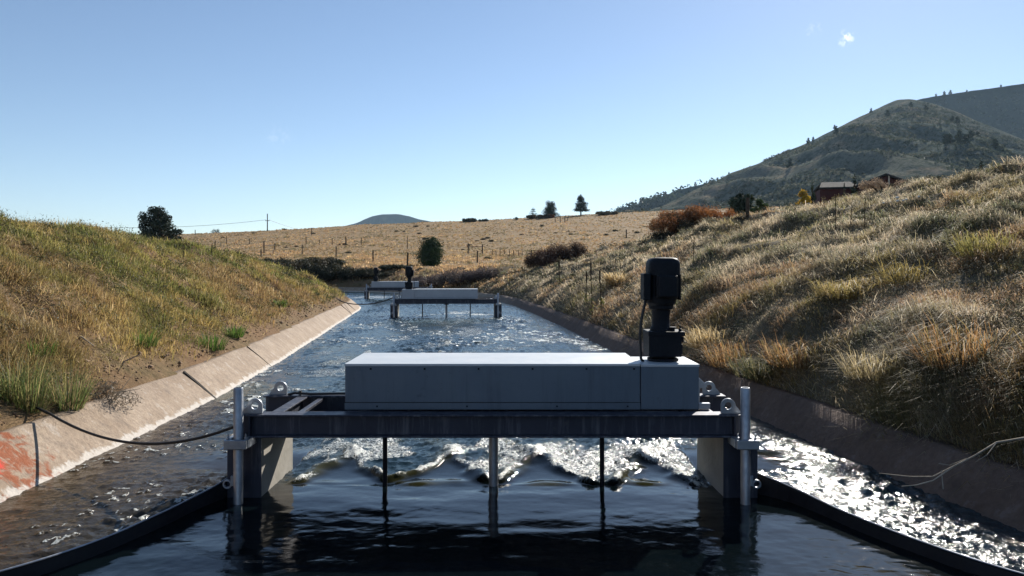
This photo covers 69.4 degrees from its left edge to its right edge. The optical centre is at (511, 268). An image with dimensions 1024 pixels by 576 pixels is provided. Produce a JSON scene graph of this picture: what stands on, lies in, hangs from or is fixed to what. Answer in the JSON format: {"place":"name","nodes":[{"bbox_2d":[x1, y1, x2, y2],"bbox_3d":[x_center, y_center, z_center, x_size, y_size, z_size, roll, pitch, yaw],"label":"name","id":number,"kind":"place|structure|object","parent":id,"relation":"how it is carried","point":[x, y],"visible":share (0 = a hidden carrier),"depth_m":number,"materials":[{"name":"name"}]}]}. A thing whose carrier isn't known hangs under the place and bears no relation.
{"place":"outdoors","nodes":[
{"label":"outdoors","id":0,"kind":"place"},
{"bbox_2d":[347,214,430,225],"bbox_3d":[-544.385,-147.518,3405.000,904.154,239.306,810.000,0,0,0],"label":"distant hill","id":1,"kind":"structure","parent":0,"point":[388,218],"depth_m":3552.66,"materials":[{"name":"grey"}]},
{"bbox_2d":[0,291,1023,575],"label":"water","id":2,"kind":"structure","parent":0,"point":[442,507],"depth_m":5.44,"materials":[{"name":"blue liquid"}]},
{"bbox_2d":[0,478,226,575],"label":"wing wall","id":3,"kind":"structure","parent":2,"relation":"in","point":[57,561],"depth_m":4.66,"materials":[{"name":"metal"}]},
{"bbox_2d":[364,267,432,298],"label":"canal turbine","id":4,"kind":"object","parent":2,"relation":"in","point":[384,286],"visible":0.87,"depth_m":43.61,"materials":[{"name":"paint"}]},
{"bbox_2d":[390,266,501,316],"bbox_3d":[-2.422,1.178,27.317,4.050,2.544,1.105,0,0,-4],"label":"canal turbine","id":5,"kind":"object","parent":2,"relation":"in","point":[410,295],"visible":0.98,"depth_m":27.05,"materials":[{"name":"metal"}]},
{"bbox_2d":[219,257,763,504],"bbox_3d":[-0.150,1.178,5.978,4.050,2.544,1.105,0,0,0],"label":"canal turbine","id":6,"kind":"object","parent":2,"relation":"in","point":[494,397],"visible":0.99,"depth_m":5.76,"materials":[{"name":"metal"}]},
{"bbox_2d":[757,473,1023,575],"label":"wing wall","id":7,"kind":"structure","parent":2,"relation":"in","point":[773,488],"depth_m":4.77,"materials":[{"name":"metal"}]},
{"bbox_2d":[0,164,1023,464],"bbox_3d":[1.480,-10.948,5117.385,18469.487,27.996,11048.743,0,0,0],"label":"ground","id":8,"kind":"structure","parent":0,"point":[168,370],"depth_m":12.00,"materials":[{"name":"brown plant"}]},
{"bbox_2d":[0,344,64,402],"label":"grass tussock","id":9,"kind":"object","parent":8,"relation":"on","point":[5,392],"depth_m":6.81,"materials":[{"name":"green plant"}]},
{"bbox_2d":[10,334,62,357],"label":"grass tussock","id":10,"kind":"object","parent":8,"relation":"on","point":[44,353],"depth_m":7.81,"materials":[{"name":"green plant"}]},
{"bbox_2d":[0,347,110,414],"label":"grass tussock","id":11,"kind":"object","parent":8,"relation":"on","point":[35,401],"depth_m":6.80,"materials":[{"name":"green plant"}]},
{"bbox_2d":[30,356,111,411],"bbox_3d":[-4.372,1.081,7.354,1.104,0.630,1.101,0,0,39],"label":"grass tussock","id":12,"kind":"object","parent":8,"relation":"on","point":[77,401],"depth_m":7.30,"materials":[{"name":"green plant"}]},
{"bbox_2d":[19,398,232,444],"bbox_3d":[-3.432,1.305,6.320,3.045,0.334,0.080,0,0,27],"label":"hose","id":13,"kind":"object","parent":8,"relation":"on","point":[133,442],"visible":0.91,"depth_m":6.16,"materials":[{"name":"black rubber"}]},
{"bbox_2d":[122,325,164,347],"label":"grass tussock","id":14,"kind":"object","parent":8,"relation":"on","point":[141,338],"depth_m":9.90,"materials":[{"name":"green plant"}]},
{"bbox_2d":[137,206,183,240],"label":"pine tree","id":15,"kind":"object","parent":8,"relation":"on","point":[157,219],"visible":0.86,"depth_m":94.51,"materials":[{"name":"green plant"}]},
{"bbox_2d":[0,209,345,397],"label":"bank weeds","id":16,"kind":"object","parent":8,"relation":"on","point":[226,251],"visible":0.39,"depth_m":13.18,"materials":[{"name":"green plant"}]},
{"bbox_2d":[0,292,347,423],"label":"gravel","id":17,"kind":"structure","parent":8,"relation":"on","point":[151,366],"depth_m":10.78,"materials":[{"name":"stone"}]},
{"bbox_2d":[0,206,349,429],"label":"bank grass","id":18,"kind":"structure","parent":8,"relation":"on","point":[64,272],"depth_m":12.37,"materials":[{"name":"plant"}]},
{"bbox_2d":[0,298,360,502],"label":"canal lining","id":19,"kind":"object","parent":8,"relation":"on","point":[35,452],"visible":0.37,"depth_m":7.98,"materials":[{"name":"beige concrete"}]},
{"bbox_2d":[88,376,141,409],"bbox_3d":[-4.419,1.359,8.027,0.766,0.364,0.665,0,0,0],"label":"dry bush","id":20,"kind":"object","parent":19,"relation":"on","point":[104,387],"visible":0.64,"depth_m":7.98,"materials":[{"name":"brown plant"}]},
{"bbox_2d":[183,371,215,397],"bbox_3d":[-4.177,1.619,9.989,0.498,0.491,0.058,0,0,-4],"label":"expansion joint","id":21,"kind":"object","parent":19,"relation":"attached to","point":[193,379],"visible":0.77,"depth_m":9.97,"materials":[{"name":"black rubber"}]},
{"bbox_2d":[191,327,230,350],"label":"grass tussock","id":22,"kind":"object","parent":8,"relation":"on","point":[214,345],"depth_m":11.84,"materials":[{"name":"green plant"}]},
{"bbox_2d":[222,323,249,337],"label":"grass tussock","id":23,"kind":"object","parent":8,"relation":"on","point":[237,332],"depth_m":13.33,"materials":[{"name":"green plant"}]},
{"bbox_2d":[263,241,274,252],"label":"fence brace","id":24,"kind":"object","parent":8,"relation":"on","point":[264,245],"visible":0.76,"depth_m":113.16,"materials":[{"name":"brown wood"}]},
{"bbox_2d":[256,257,291,263],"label":"shrub","id":25,"kind":"object","parent":8,"relation":"on","point":[281,259],"visible":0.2,"depth_m":64.94,"materials":[{"name":"green plant"}]},
{"bbox_2d":[270,297,291,307],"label":"grass tussock","id":26,"kind":"object","parent":8,"relation":"on","point":[283,304],"depth_m":19.70,"materials":[{"name":"green plant"}]},
{"bbox_2d":[272,257,308,271],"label":"shrub","id":27,"kind":"object","parent":8,"relation":"on","point":[285,264],"visible":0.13,"depth_m":60.71,"materials":[{"name":"green plant"}]},
{"bbox_2d":[195,230,407,254],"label":"wire fence","id":28,"kind":"object","parent":8,"relation":"on","point":[306,237],"visible":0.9,"depth_m":143.16,"materials":[{"name":"brown wood"}]},
{"bbox_2d":[289,260,328,274],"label":"shrub","id":29,"kind":"object","parent":8,"relation":"on","point":[309,266],"visible":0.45,"depth_m":59.72,"materials":[{"name":"green plant"}]},
{"bbox_2d":[294,257,347,265],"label":"shrub","id":30,"kind":"object","parent":8,"relation":"on","point":[326,260],"visible":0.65,"depth_m":63.18,"materials":[{"name":"green plant"}]},
{"bbox_2d":[310,260,354,280],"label":"shrub","id":31,"kind":"object","parent":8,"relation":"on","point":[336,270],"visible":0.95,"depth_m":59.00,"materials":[{"name":"green plant"}]},
{"bbox_2d":[346,267,373,277],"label":"shrub","id":32,"kind":"object","parent":8,"relation":"on","point":[359,271],"visible":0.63,"depth_m":58.76,"materials":[{"name":"green plant"}]},
{"bbox_2d":[336,297,392,304],"bbox_3d":[-5.920,1.191,28.683,4.539,0.418,0.204,0,0,44],"label":"hose","id":33,"kind":"object","parent":8,"relation":"on","point":[366,304],"visible":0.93,"depth_m":28.30,"materials":[{"name":"black rubber"}]},
{"bbox_2d":[215,240,531,264],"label":"wire fence","id":34,"kind":"object","parent":8,"relation":"on","point":[356,249],"visible":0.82,"depth_m":84.00,"materials":[{"name":"brown wood"}]},
{"bbox_2d":[361,270,390,276],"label":"shrub","id":35,"kind":"object","parent":8,"relation":"on","point":[382,273],"visible":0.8,"depth_m":58.41,"materials":[{"name":"green plant"}]},
{"bbox_2d":[378,264,411,269],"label":"shrub","id":36,"kind":"object","parent":8,"relation":"on","point":[388,266],"visible":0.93,"depth_m":59.89,"materials":[{"name":"green plant"}]},
{"bbox_2d":[413,236,444,265],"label":"juniper","id":37,"kind":"object","parent":8,"relation":"on","point":[431,249],"visible":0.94,"depth_m":71.39,"materials":[{"name":"green plant"}]},
{"bbox_2d":[412,272,447,286],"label":"shrub","id":38,"kind":"object","parent":8,"relation":"on","point":[423,282],"visible":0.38,"depth_m":51.63,"materials":[{"name":"brown plant"}]},
{"bbox_2d":[432,268,478,285],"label":"shrub","id":39,"kind":"object","parent":8,"relation":"on","point":[453,276],"visible":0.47,"depth_m":49.84,"materials":[{"name":"brown plant"}]},
{"bbox_2d":[136,206,788,288],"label":"field grass","id":40,"kind":"structure","parent":8,"relation":"on","point":[364,256],"depth_m":139.72,"materials":[{"name":"beige plant"}]},
{"bbox_2d":[461,218,477,221],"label":"shrub","id":41,"kind":"object","parent":8,"relation":"on","point":[469,220],"visible":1,"depth_m":243.68,"materials":[{"name":"green plant"}]},
{"bbox_2d":[468,243,482,253],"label":"fence brace","id":42,"kind":"object","parent":8,"relation":"on","point":[475,246],"visible":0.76,"depth_m":108.06,"materials":[{"name":"brown wood"}]},
{"bbox_2d":[459,268,501,281],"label":"shrub","id":43,"kind":"object","parent":8,"relation":"on","point":[482,274],"visible":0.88,"depth_m":48.41,"materials":[{"name":"brown plant"}]},
{"bbox_2d":[522,249,554,268],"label":"shrub","id":44,"kind":"object","parent":8,"relation":"on","point":[540,259],"visible":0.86,"depth_m":44.34,"materials":[{"name":"brown plant"}]},
{"bbox_2d":[526,214,552,218],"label":"shrub","id":45,"kind":"object","parent":8,"relation":"on","point":[537,216],"visible":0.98,"depth_m":243.94,"materials":[{"name":"green plant"}]},
{"bbox_2d":[541,201,560,216],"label":"pine tree","id":46,"kind":"object","parent":8,"relation":"on","point":[549,208],"visible":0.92,"depth_m":245.26,"materials":[{"name":"green plant"}]},
{"bbox_2d":[536,242,576,262],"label":"shrub","id":47,"kind":"object","parent":8,"relation":"on","point":[561,253],"visible":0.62,"depth_m":45.14,"materials":[{"name":"brown plant"}]},
{"bbox_2d":[556,261,561,284],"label":"mullein stalk","id":48,"kind":"object","parent":8,"relation":"on","point":[559,278],"visible":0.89,"depth_m":30.18,"materials":[{"name":"brown plant"}]},
{"bbox_2d":[554,239,590,257],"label":"shrub","id":49,"kind":"object","parent":8,"relation":"on","point":[578,249],"visible":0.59,"depth_m":46.13,"materials":[{"name":"brown plant"}]},
{"bbox_2d":[572,194,589,215],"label":"pine tree","id":50,"kind":"object","parent":8,"relation":"on","point":[580,205],"visible":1,"depth_m":249.30,"materials":[{"name":"green plant"}]},
{"bbox_2d":[583,271,589,304],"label":"mullein stalk","id":51,"kind":"object","parent":8,"relation":"on","point":[586,292],"visible":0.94,"depth_m":21.97,"materials":[{"name":"brown plant"}]},
{"bbox_2d":[588,261,595,315],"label":"mullein stalk","id":52,"kind":"object","parent":8,"relation":"on","point":[591,299],"visible":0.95,"depth_m":20.25,"materials":[{"name":"brown plant"}]},
{"bbox_2d":[597,269,604,309],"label":"mullein stalk","id":53,"kind":"object","parent":8,"relation":"on","point":[600,292],"visible":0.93,"depth_m":19.77,"materials":[{"name":"brown plant"}]},
{"bbox_2d":[595,211,618,214],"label":"shrub","id":54,"kind":"object","parent":8,"relation":"on","point":[605,213],"visible":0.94,"depth_m":242.79,"materials":[{"name":"green plant"}]},
{"bbox_2d":[601,270,632,284],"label":"grass tussock","id":55,"kind":"object","parent":8,"relation":"on","point":[609,279],"depth_m":22.21,"materials":[{"name":"beige plant"}]},
{"bbox_2d":[650,229,674,240],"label":"shrub","id":56,"kind":"object","parent":8,"relation":"on","point":[657,234],"visible":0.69,"depth_m":34.40,"materials":[{"name":"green plant"}]},
{"bbox_2d":[646,210,695,234],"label":"shrub","id":57,"kind":"object","parent":8,"relation":"on","point":[672,224],"visible":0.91,"depth_m":34.62,"materials":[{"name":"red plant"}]},
{"bbox_2d":[331,287,1023,531],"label":"canal lining","id":58,"kind":"object","parent":8,"relation":"on","point":[776,407],"visible":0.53,"depth_m":6.77,"materials":[{"name":"grey concrete"}]},
{"bbox_2d":[880,437,1023,488],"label":"fallen branch","id":59,"kind":"object","parent":58,"relation":"on","point":[966,459],"visible":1,"depth_m":5.22,"materials":[{"name":"brown wood"}]},
{"bbox_2d":[657,203,724,223],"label":"shrub","id":60,"kind":"object","parent":8,"relation":"on","point":[695,214],"visible":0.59,"depth_m":35.47,"materials":[{"name":"brown plant"}]},
{"bbox_2d":[683,319,733,349],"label":"grass tussock","id":61,"kind":"object","parent":8,"relation":"on","point":[696,340],"depth_m":11.34,"materials":[{"name":"beige plant"}]},
{"bbox_2d":[694,204,737,217],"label":"shrub","id":62,"kind":"object","parent":8,"relation":"on","point":[730,213],"visible":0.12,"depth_m":36.78,"materials":[{"name":"brown plant"}]},
{"bbox_2d":[683,330,760,368],"bbox_3d":[3.138,1.099,10.275,1.712,0.520,1.606,0,0,43],"label":"grass tussock","id":63,"kind":"object","parent":8,"relation":"on","point":[715,357],"depth_m":10.21,"materials":[{"name":"beige plant"}]},
{"bbox_2d":[727,193,754,214],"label":"juniper","id":64,"kind":"object","parent":8,"relation":"on","point":[737,202],"visible":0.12,"depth_m":61.48,"materials":[{"name":"green plant"}]},
{"bbox_2d":[466,155,1023,495],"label":"bank grass","id":65,"kind":"structure","parent":8,"relation":"on","point":[910,309],"depth_m":10.63,"materials":[{"name":"beige plant"}]},
{"bbox_2d":[466,154,1023,465],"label":"straw","id":66,"kind":"object","parent":8,"relation":"on","point":[842,317],"visible":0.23,"depth_m":11.14,"materials":[{"name":"beige plant"}]},
{"bbox_2d":[711,343,782,380],"bbox_3d":[3.168,1.164,9.479,1.381,0.437,1.607,0,0,0],"label":"grass tussock","id":67,"kind":"object","parent":8,"relation":"on","point":[745,371],"depth_m":9.30,"materials":[{"name":"green plant"}]},
{"bbox_2d":[746,198,748,217],"bbox_3d":[8.491,-2.037,26.664,0.129,1.057,0.129,0,0,23],"label":"fence post","id":68,"kind":"object","parent":8,"relation":"on","point":[747,206],"visible":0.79,"depth_m":26.61,"materials":[{"name":"brown wood"}]},
{"bbox_2d":[749,199,769,213],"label":"tree","id":69,"kind":"object","parent":8,"relation":"on","point":[758,202],"visible":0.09,"depth_m":59.96,"materials":[{"name":"green plant"}]},
{"bbox_2d":[734,329,824,368],"bbox_3d":[3.403,0.938,8.998,1.522,0.462,1.622,0,0,0],"label":"grass tussock","id":70,"kind":"object","parent":8,"relation":"on","point":[781,360],"depth_m":8.83,"materials":[{"name":"beige plant"}]},
{"bbox_2d":[796,188,811,205],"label":"autumn tree","id":71,"kind":"object","parent":8,"relation":"on","point":[803,193],"visible":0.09,"depth_m":69.81,"materials":[{"name":"yellow plant"}]},
{"bbox_2d":[811,182,815,203],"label":"pine tree","id":72,"kind":"object","parent":8,"relation":"on","point":[813,197],"visible":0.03,"depth_m":73.94,"materials":[{"name":"green plant"}]},
{"bbox_2d":[819,194,841,204],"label":"shrub","id":73,"kind":"object","parent":8,"relation":"on","point":[832,198],"visible":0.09,"depth_m":24.01,"materials":[{"name":"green plant"}]},
{"bbox_2d":[835,196,835,228],"bbox_3d":[7.114,-1.049,16.259,0.021,1.126,0.018,0,0,-22],"label":"stake","id":74,"kind":"object","parent":8,"relation":"on","point":[835,212],"visible":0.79,"depth_m":16.25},
{"bbox_2d":[797,272,880,299],"bbox_3d":[4.338,0.188,9.893,1.524,0.419,1.507,0,0,-35],"label":"grass tussock","id":75,"kind":"object","parent":8,"relation":"on","point":[845,288],"depth_m":9.74,"materials":[{"name":"plant"}]},
{"bbox_2d":[851,174,858,195],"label":"pine tree","id":76,"kind":"object","parent":8,"relation":"on","point":[854,190],"visible":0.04,"depth_m":77.94,"materials":[{"name":"green plant"}]},
{"bbox_2d":[803,340,910,381],"bbox_3d":[3.686,0.889,7.481,1.563,0.426,1.619,0,0,0],"label":"grass tussock","id":77,"kind":"object","parent":8,"relation":"on","point":[848,369],"depth_m":7.43,"materials":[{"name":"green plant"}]},
{"bbox_2d":[813,171,904,204],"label":"house","id":78,"kind":"structure","parent":8,"relation":"on","point":[826,191],"depth_m":103.88,"materials":[{"name":"red wood"}]},
{"bbox_2d":[857,177,906,190],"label":"shrub","id":79,"kind":"object","parent":8,"relation":"on","point":[876,182],"visible":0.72,"depth_m":21.51,"materials":[{"name":"brown plant"}]},
{"bbox_2d":[882,196,919,208],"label":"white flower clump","id":80,"kind":"object","parent":8,"relation":"on","point":[897,197],"visible":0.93,"depth_m":16.94,"materials":[{"name":"white plant"}]},
{"bbox_2d":[855,257,954,285],"bbox_3d":[5.340,-0.015,9.947,1.725,0.506,1.593,0,0,0],"label":"grass tussock","id":81,"kind":"object","parent":8,"relation":"on","point":[898,273],"depth_m":9.81,"materials":[{"name":"beige plant"}]},
{"bbox_2d":[925,320,927,342],"bbox_3d":[4.085,0.847,7.290,0.029,0.681,0.027,0,0,22],"label":"stake","id":82,"kind":"object","parent":8,"relation":"on","point":[926,323],"visible":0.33,"depth_m":7.28,"materials":[{"name":"wood"}]},
{"bbox_2d":[907,174,948,182],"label":"shrub","id":83,"kind":"object","parent":8,"relation":"on","point":[938,178],"visible":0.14,"depth_m":20.88,"materials":[{"name":"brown plant"}]},
{"bbox_2d":[866,302,1023,370],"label":"grass tussock","id":84,"kind":"object","parent":8,"relation":"on","point":[931,350],"depth_m":6.62,"materials":[{"name":"beige plant"}]},
{"bbox_2d":[936,171,978,185],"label":"shrub","id":85,"kind":"object","parent":8,"relation":"on","point":[946,178],"visible":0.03,"depth_m":19.63,"materials":[{"name":"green plant"}]},
{"bbox_2d":[914,222,1023,257],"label":"grass tussock","id":86,"kind":"object","parent":8,"relation":"on","point":[968,246],"depth_m":9.43,"materials":[{"name":"green plant"}]},
{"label":"utility pole","id":87,"kind":"object","parent":8,"relation":"on","visible":0},
{"bbox_2d":[104,220,260,227],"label":"power line","id":88,"kind":"object","parent":87,"relation":"attached to","point":[188,226],"visible":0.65,"depth_m":249.59,"materials":[{"name":"black metal"}]},
{"bbox_2d":[0,0,1023,234],"label":"sky","id":89,"kind":"structure","parent":0,"point":[302,114],"materials":[{"name":"blue"}]},
{"bbox_2d":[613,183,707,211],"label":"forested ridge","id":90,"kind":"structure","parent":0,"point":[660,203],"depth_m":1242.70,"materials":[{"name":"green plant"}]},
{"bbox_2d":[609,172,729,212],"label":"mountain forest","id":91,"kind":"object","parent":90,"relation":"on","point":[643,201],"visible":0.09,"depth_m":1244.47,"materials":[{"name":"green plant"}]},
{"bbox_2d":[621,99,1023,212],"bbox_3d":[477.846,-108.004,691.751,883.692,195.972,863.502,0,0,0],"label":"mountain","id":92,"kind":"structure","parent":0,"point":[819,158],"depth_m":548.27,"materials":[{"name":"plant"}]},
{"bbox_2d":[786,158,793,167],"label":"pine tree","id":93,"kind":"object","parent":92,"relation":"on","point":[789,162],"visible":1,"depth_m":559.22,"materials":[{"name":"green plant"}]},
{"bbox_2d":[628,100,1023,211],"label":"mountain scrub","id":94,"kind":"object","parent":92,"relation":"on","point":[787,185],"visible":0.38,"depth_m":519.27,"materials":[{"name":"green plant"}]},
{"bbox_2d":[942,134,949,143],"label":"pine tree","id":95,"kind":"object","parent":92,"relation":"on","point":[944,141],"visible":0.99,"depth_m":476.10,"materials":[{"name":"green plant"}]},
{"bbox_2d":[948,134,955,143],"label":"pine tree","id":96,"kind":"object","parent":92,"relation":"on","point":[950,136],"visible":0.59,"depth_m":481.28,"materials":[{"name":"green plant"}]},
{"bbox_2d":[954,130,962,139],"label":"pine tree","id":97,"kind":"object","parent":92,"relation":"on","point":[959,131],"visible":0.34,"depth_m":505.60,"materials":[{"name":"green plant"}]},
{"bbox_2d":[954,133,963,141],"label":"pine tree","id":98,"kind":"object","parent":92,"relation":"on","point":[959,138],"visible":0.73,"depth_m":472.07,"materials":[{"name":"green plant"}]},
{"bbox_2d":[962,134,970,143],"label":"pine tree","id":99,"kind":"object","parent":92,"relation":"on","point":[965,140],"visible":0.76,"depth_m":470.18,"materials":[{"name":"green plant"}]},
{"bbox_2d":[968,130,973,138],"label":"pine tree","id":100,"kind":"object","parent":92,"relation":"on","point":[970,135],"visible":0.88,"depth_m":495.35,"materials":[{"name":"green plant"}]},
{"bbox_2d":[991,138,999,148],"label":"pine tree","id":101,"kind":"object","parent":92,"relation":"on","point":[995,144],"visible":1,"depth_m":468.27,"materials":[{"name":"green plant"}]},
{"bbox_2d":[918,84,1023,138],"bbox_3d":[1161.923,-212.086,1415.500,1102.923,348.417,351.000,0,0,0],"label":"dark peak","id":102,"kind":"structure","parent":0,"point":[1007,92],"depth_m":1472.55,"materials":[{"name":"plant"}]},
{"bbox_2d":[934,93,1023,138],"bbox_3d":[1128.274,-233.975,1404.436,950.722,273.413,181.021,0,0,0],"label":"mountain forest","id":103,"kind":"object","parent":102,"relation":"on","point":[1003,99],"visible":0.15,"depth_m":1461.56,"materials":[{"name":"green plant"}]}
]}

